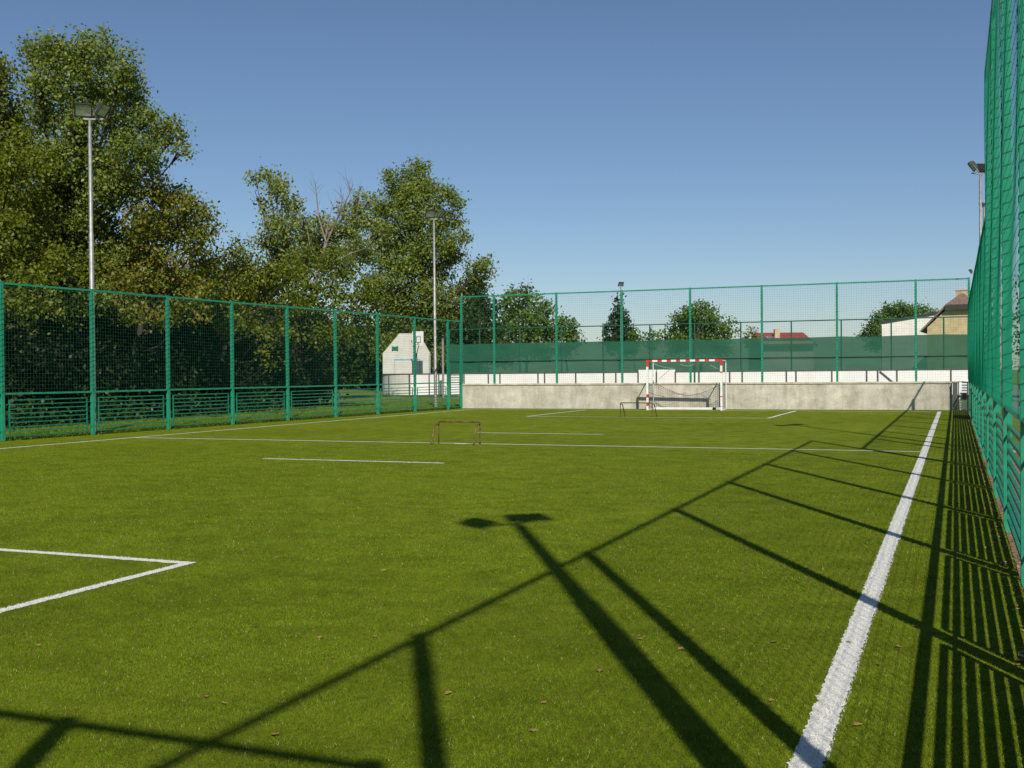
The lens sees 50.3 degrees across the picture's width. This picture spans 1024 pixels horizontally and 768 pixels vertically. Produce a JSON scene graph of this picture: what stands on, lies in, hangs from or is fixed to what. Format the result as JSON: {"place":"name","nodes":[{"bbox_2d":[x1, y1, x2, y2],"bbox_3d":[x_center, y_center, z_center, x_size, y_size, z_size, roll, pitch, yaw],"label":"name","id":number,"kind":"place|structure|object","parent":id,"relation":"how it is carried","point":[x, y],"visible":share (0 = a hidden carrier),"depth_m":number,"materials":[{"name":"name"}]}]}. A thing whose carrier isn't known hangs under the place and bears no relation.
{"place":"outdoors","nodes":[
{"label":"outdoors","id":0,"kind":"place"},
{"bbox_2d":[383,333,429,373],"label":"practice wall","id":1,"kind":"structure","parent":0,"point":[407,356],"depth_m":89.95,"materials":[{"name":"white paint"}]},
{"bbox_2d":[7,389,966,440],"bbox_3d":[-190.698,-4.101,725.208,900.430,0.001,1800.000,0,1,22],"label":"ground","id":2,"kind":"structure","parent":0,"point":[363,393],"depth_m":69.54,"materials":[{"name":"green plant"}]},
{"bbox_2d":[0,49,98,360],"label":"broadleaf tree","id":3,"kind":"object","parent":2,"relation":"on","point":[20,210],"visible":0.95,"depth_m":35.57,"materials":[{"name":"green plant"}]},
{"bbox_2d":[73,102,111,433],"bbox_3d":[-11.748,-3.233,30.621,1.024,9.244,0.544,-1,1,-1],"label":"floodlight pole","id":4,"kind":"object","parent":2,"relation":"on","point":[101,109],"visible":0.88,"depth_m":30.56,"materials":[{"name":"metal"}]},
{"bbox_2d":[2,17,202,409],"bbox_3d":[-15.810,-6.128,39.806,7.995,14.954,6.852,0,1,22],"label":"poplar tree","id":5,"kind":"object","parent":2,"relation":"on","point":[112,175],"visible":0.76,"depth_m":39.44,"materials":[{"name":"green plant"}]},
{"bbox_2d":[0,214,309,325],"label":"woodland","id":6,"kind":"object","parent":2,"relation":"on","point":[98,243],"visible":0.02,"depth_m":62.03,"materials":[{"name":"green plant"}]},
{"bbox_2d":[86,163,232,415],"bbox_3d":[-13.063,-3.410,40.512,5.125,9.438,7.700,-1,1,-21],"label":"broadleaf tree","id":7,"kind":"object","parent":2,"relation":"on","point":[142,237],"visible":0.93,"depth_m":39.88,"materials":[{"name":"green plant"}]},
{"bbox_2d":[5,374,315,430],"bbox_3d":[-15.306,1.065,34.482,3.118,2.719,37.812,0,1,16],"label":"undergrowth edge","id":8,"kind":"object","parent":2,"relation":"on","point":[101,415],"visible":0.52,"depth_m":39.22,"materials":[{"name":"green plant"}]},
{"bbox_2d":[1,251,333,417],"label":"undergrowth","id":9,"kind":"object","parent":2,"relation":"on","point":[125,329],"visible":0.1,"depth_m":46.80,"materials":[{"name":"green plant"}]},
{"bbox_2d":[4,306,351,427],"bbox_3d":[-16.787,-0.394,34.999,5.215,5.562,50.387,0,1,16],"label":"undergrowth front","id":10,"kind":"object","parent":2,"relation":"on","point":[119,375],"visible":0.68,"depth_m":41.80,"materials":[{"name":"green plant"}]},
{"bbox_2d":[0,396,459,441],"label":"rough grass tufts","id":11,"kind":"object","parent":2,"relation":"on","point":[323,410],"visible":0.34,"depth_m":38.78,"materials":[{"name":"green plant"}]},
{"bbox_2d":[0,281,462,440],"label":"sports fence","id":12,"kind":"object","parent":2,"relation":"on","point":[92,391],"visible":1,"depth_m":34.34,"materials":[{"name":"green metal"}]},
{"bbox_2d":[449,362,460,406],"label":"barred gate","id":13,"kind":"structure","parent":12,"relation":"attached to","point":[459,396],"depth_m":49.45,"materials":[{"name":"green metal"}]},
{"bbox_2d":[201,233,316,402],"bbox_3d":[-10.700,-2.647,45.983,4.861,7.799,7.329,-1,1,-27],"label":"broadleaf tree","id":14,"kind":"object","parent":2,"relation":"on","point":[245,261],"visible":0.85,"depth_m":46.71,"materials":[{"name":"green plant"}]},
{"bbox_2d":[241,164,398,351],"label":"poplar tree","id":15,"kind":"object","parent":2,"relation":"on","point":[280,242],"visible":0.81,"depth_m":65.87,"materials":[{"name":"green plant"}]},
{"bbox_2d":[276,236,387,406],"bbox_3d":[-8.603,-2.927,51.963,5.525,8.238,5.247,-1,1,-1],"label":"broadleaf tree","id":16,"kind":"object","parent":2,"relation":"on","point":[324,264],"visible":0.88,"depth_m":51.22,"materials":[{"name":"green plant"}]},
{"bbox_2d":[300,166,371,350],"bbox_3d":[-9.934,-5.583,61.457,3.620,13.306,2.842,0,1,22],"label":"bare tree","id":17,"kind":"object","parent":2,"relation":"on","point":[328,232],"visible":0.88,"depth_m":60.99,"materials":[{"name":"brown plant"}]},
{"bbox_2d":[310,306,476,389],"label":"woodland","id":18,"kind":"object","parent":2,"relation":"on","point":[363,368],"visible":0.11,"depth_m":111.53,"materials":[{"name":"green plant"}]},
{"bbox_2d":[411,331,423,372],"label":"basketball hoop","id":19,"kind":"object","parent":2,"relation":"on","point":[421,339],"visible":0.56,"depth_m":86.75,"materials":[{"name":"white paint"}]},
{"bbox_2d":[356,154,502,372],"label":"poplar tree","id":20,"kind":"object","parent":2,"relation":"on","point":[410,218],"visible":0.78,"depth_m":100.07,"materials":[{"name":"green plant"}]},
{"bbox_2d":[424,209,445,406],"bbox_3d":[-3.534,-3.485,50.640,1.024,9.194,0.544,-1,1,-1],"label":"floodlight pole","id":21,"kind":"object","parent":2,"relation":"on","point":[430,214],"visible":0.91,"depth_m":50.59,"materials":[{"name":"metal"}]},
{"bbox_2d":[441,338,443,397],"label":"steel post","id":22,"kind":"object","parent":2,"relation":"on","point":[442,366],"visible":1,"depth_m":71.94,"materials":[{"name":"grey metal"}]},
{"bbox_2d":[437,282,510,367],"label":"broadleaf tree","id":23,"kind":"object","parent":2,"relation":"on","point":[477,317],"visible":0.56,"depth_m":95.45,"materials":[{"name":"green plant"}]},
{"bbox_2d":[0,408,1023,767],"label":"turf pitch","id":24,"kind":"object","parent":2,"relation":"on","point":[802,438],"visible":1,"depth_m":8.38,"materials":[{"name":"green plant"}]},
{"bbox_2d":[430,421,480,445],"bbox_3d":[-1.272,1.105,24.511,1.064,0.524,0.451,0,1,22],"label":"mini goal","id":25,"kind":"object","parent":24,"relation":"on","point":[479,424],"visible":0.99,"depth_m":24.59,"materials":[{"name":"metal"}]},
{"bbox_2d":[0,441,926,767],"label":"line fibres","id":26,"kind":"object","parent":24,"relation":"on","point":[858,643],"visible":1,"depth_m":6.67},
{"bbox_2d":[0,409,940,767],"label":"field markings","id":27,"kind":"object","parent":24,"relation":"on","point":[840,653],"visible":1,"depth_m":7.26,"materials":[{"name":"white paint"}]},
{"bbox_2d":[0,439,1023,767],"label":"turf fibres","id":28,"kind":"object","parent":24,"relation":"on","point":[126,617],"visible":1,"depth_m":7.25,"materials":[{"name":"green plastic"}]},
{"bbox_2d":[620,402,656,416],"bbox_3d":[4.494,0.909,38.758,1.253,0.524,0.451,0,1,29],"label":"mini goal","id":29,"kind":"object","parent":24,"relation":"on","point":[637,402],"visible":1,"depth_m":38.60,"materials":[{"name":"metal"}]},
{"bbox_2d":[646,359,726,409],"bbox_3d":[7.241,0.033,45.235,3.160,2.080,1.035,0,1,22],"label":"handball goal","id":30,"kind":"object","parent":24,"relation":"on","point":[722,386],"visible":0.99,"depth_m":45.34,"materials":[{"name":"white paint"}]},
{"bbox_2d":[491,276,567,342],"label":"broadleaf tree","id":31,"kind":"object","parent":2,"relation":"on","point":[520,309],"visible":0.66,"depth_m":102.88,"materials":[{"name":"green plant"}]},
{"bbox_2d":[549,311,585,341],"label":"broadleaf tree","id":32,"kind":"object","parent":2,"relation":"on","point":[571,336],"visible":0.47,"depth_m":106.56,"materials":[{"name":"green plant"}]},
{"bbox_2d":[597,292,640,340],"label":"conifer tree","id":33,"kind":"object","parent":2,"relation":"on","point":[615,334],"visible":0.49,"depth_m":109.69,"materials":[{"name":"green plant"}]},
{"bbox_2d":[618,282,623,340],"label":"floodlight pole","id":34,"kind":"object","parent":2,"relation":"on","point":[620,283],"visible":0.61,"depth_m":83.98,"materials":[{"name":"metal"}]},
{"bbox_2d":[626,328,645,340],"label":"shrub","id":35,"kind":"object","parent":2,"relation":"on","point":[635,336],"visible":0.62,"depth_m":107.89,"materials":[{"name":"green plant"}]},
{"bbox_2d":[640,325,660,340],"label":"shrub","id":36,"kind":"object","parent":2,"relation":"on","point":[652,335],"visible":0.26,"depth_m":115.53,"materials":[{"name":"green plant"}]},
{"bbox_2d":[382,368,967,396],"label":"rink boards","id":37,"kind":"object","parent":2,"relation":"on","point":[896,375],"visible":0.48,"depth_m":69.22,"materials":[{"name":"white plastic"}]},
{"bbox_2d":[639,370,655,382],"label":"tall door panel","id":38,"kind":"structure","parent":37,"relation":"in","point":[642,373],"depth_m":69.91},
{"bbox_2d":[657,370,674,382],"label":"tall door panel","id":39,"kind":"structure","parent":37,"relation":"in","point":[670,375],"depth_m":69.39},
{"bbox_2d":[656,298,740,339],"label":"broadleaf tree","id":40,"kind":"object","parent":2,"relation":"on","point":[703,331],"visible":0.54,"depth_m":117.50,"materials":[{"name":"green plant"}]},
{"bbox_2d":[462,381,967,409],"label":"concrete wall","id":41,"kind":"structure","parent":2,"relation":"on","point":[921,395],"depth_m":45.80,"materials":[{"name":"grey concrete"}]},
{"bbox_2d":[460,277,969,383],"bbox_3d":[7.769,-2.086,46.518,21.735,4.052,0.107,0,1,21],"label":"sports fence","id":42,"kind":"object","parent":41,"relation":"on","point":[556,340],"visible":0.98,"depth_m":46.13,"materials":[{"name":"green metal"}]},
{"bbox_2d":[449,316,992,372],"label":"screen fence","id":43,"kind":"object","parent":2,"relation":"on","point":[856,350],"visible":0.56,"depth_m":69.89,"materials":[{"name":"green fabric"}]},
{"bbox_2d":[738,325,760,337],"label":"shrub","id":44,"kind":"object","parent":2,"relation":"on","point":[748,335],"visible":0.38,"depth_m":115.93,"materials":[{"name":"green plant"}]},
{"bbox_2d":[854,299,938,336],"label":"broadleaf tree","id":45,"kind":"object","parent":2,"relation":"on","point":[903,310],"visible":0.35,"depth_m":190.12,"materials":[{"name":"green plant"}]},
{"bbox_2d":[879,311,938,335],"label":"outbuilding","id":46,"kind":"structure","parent":2,"relation":"on","point":[904,323],"depth_m":170.62,"materials":[{"name":"white paint"}]},
{"bbox_2d":[952,382,957,409],"bbox_3d":[17.295,0.497,42.571,0.200,1.130,0.240,0,1,22],"label":"gate post","id":47,"kind":"object","parent":2,"relation":"on","point":[955,395],"visible":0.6,"depth_m":42.46,"materials":[{"name":"grey metal"}]},
{"bbox_2d":[958,382,967,409],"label":"barred gate","id":48,"kind":"structure","parent":47,"relation":"attached to","point":[963,395],"depth_m":42.30,"materials":[{"name":"white metal"}]},
{"bbox_2d":[920,289,1001,334],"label":"house","id":49,"kind":"structure","parent":2,"relation":"on","point":[953,308],"depth_m":150.54,"materials":[{"name":"beige paint"}]},
{"bbox_2d":[0,0,1019,369],"label":"sky","id":50,"kind":"structure","parent":0,"point":[595,145],"materials":[{"name":"blue"}]},
{"bbox_2d":[659,347,718,382],"bbox_3d":[9.751,-0.577,60.013,3.328,2.955,0.092,-1,1,0],"label":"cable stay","id":51,"kind":"object","parent":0,"point":[694,348],"visible":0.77,"depth_m":59.99,"materials":[{"name":"grey metal"}]},
{"bbox_2d":[751,329,807,337],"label":"house","id":52,"kind":"structure","parent":0,"point":[775,334],"depth_m":127.95,"materials":[{"name":"red tile"}]},
{"bbox_2d":[965,370,1019,460],"bbox_3d":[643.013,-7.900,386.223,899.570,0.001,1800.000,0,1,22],"label":"ground","id":53,"kind":"structure","parent":0,"point":[1015,423],"depth_m":33.66,"materials":[{"name":"green plant"}]},
{"bbox_2d":[967,161,984,241],"bbox_3d":[17.516,-3.646,41.007,1.233,9.344,0.543,-1,1,-37],"label":"floodlight pole","id":54,"kind":"object","parent":53,"relation":"on","point":[978,167],"visible":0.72,"depth_m":40.96,"materials":[{"name":"metal"}]},
{"bbox_2d":[1000,312,1015,452],"bbox_3d":[9.305,-3.543,20.812,1.233,9.694,0.543,-1,1,-37],"label":"floodlight pole","id":55,"kind":"object","parent":53,"relation":"on","point":[1014,451],"visible":0.04,"depth_m":20.86,"materials":[{"name":"metal"}]},
{"bbox_2d":[970,416,1020,578],"bbox_3d":[8.656,1.419,19.387,0.540,0.001,49.400,0,1,22],"label":"soil strip","id":56,"kind":"object","parent":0,"point":[1013,547],"depth_m":12.87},
{"bbox_2d":[967,216,986,459],"bbox_3d":[12.618,-0.797,29.740,0.140,4.162,26.586,0,1,22],"label":"sports fence","id":57,"kind":"object","parent":56,"relation":"on","point":[976,359],"visible":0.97,"depth_m":23.41,"materials":[{"name":"green metal"}]},
{"bbox_2d":[963,410,1023,671],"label":"leaf litter","id":58,"kind":"object","parent":56,"relation":"on","point":[1019,652],"visible":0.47,"depth_m":10.08,"materials":[{"name":"plant"}]},
{"bbox_2d":[984,0,1023,587],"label":"sports fence","id":59,"kind":"object","parent":56,"relation":"on","point":[1001,208],"visible":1,"depth_m":11.27,"materials":[{"name":"green metal"}]},
{"bbox_2d":[1012,385,1018,409],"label":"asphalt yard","id":60,"kind":"structure","parent":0,"point":[1016,397],"depth_m":62.47,"materials":[{"name":"grey asphalt"}]},
{"bbox_2d":[978,202,984,221],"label":"floodlight pole","id":61,"kind":"object","parent":60,"relation":"on","point":[983,204],"visible":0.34,"depth_m":91.90,"materials":[{"name":"metal"}]},
{"bbox_2d":[1012,276,1019,355],"bbox_3d":[31.086,-3.411,61.635,6.092,8.271,7.780,0,1,22],"label":"broadleaf tree","id":62,"kind":"object","parent":60,"relation":"on","point":[1018,341],"visible":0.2,"depth_m":63.66,"materials":[{"name":"green plant"}]}
]}

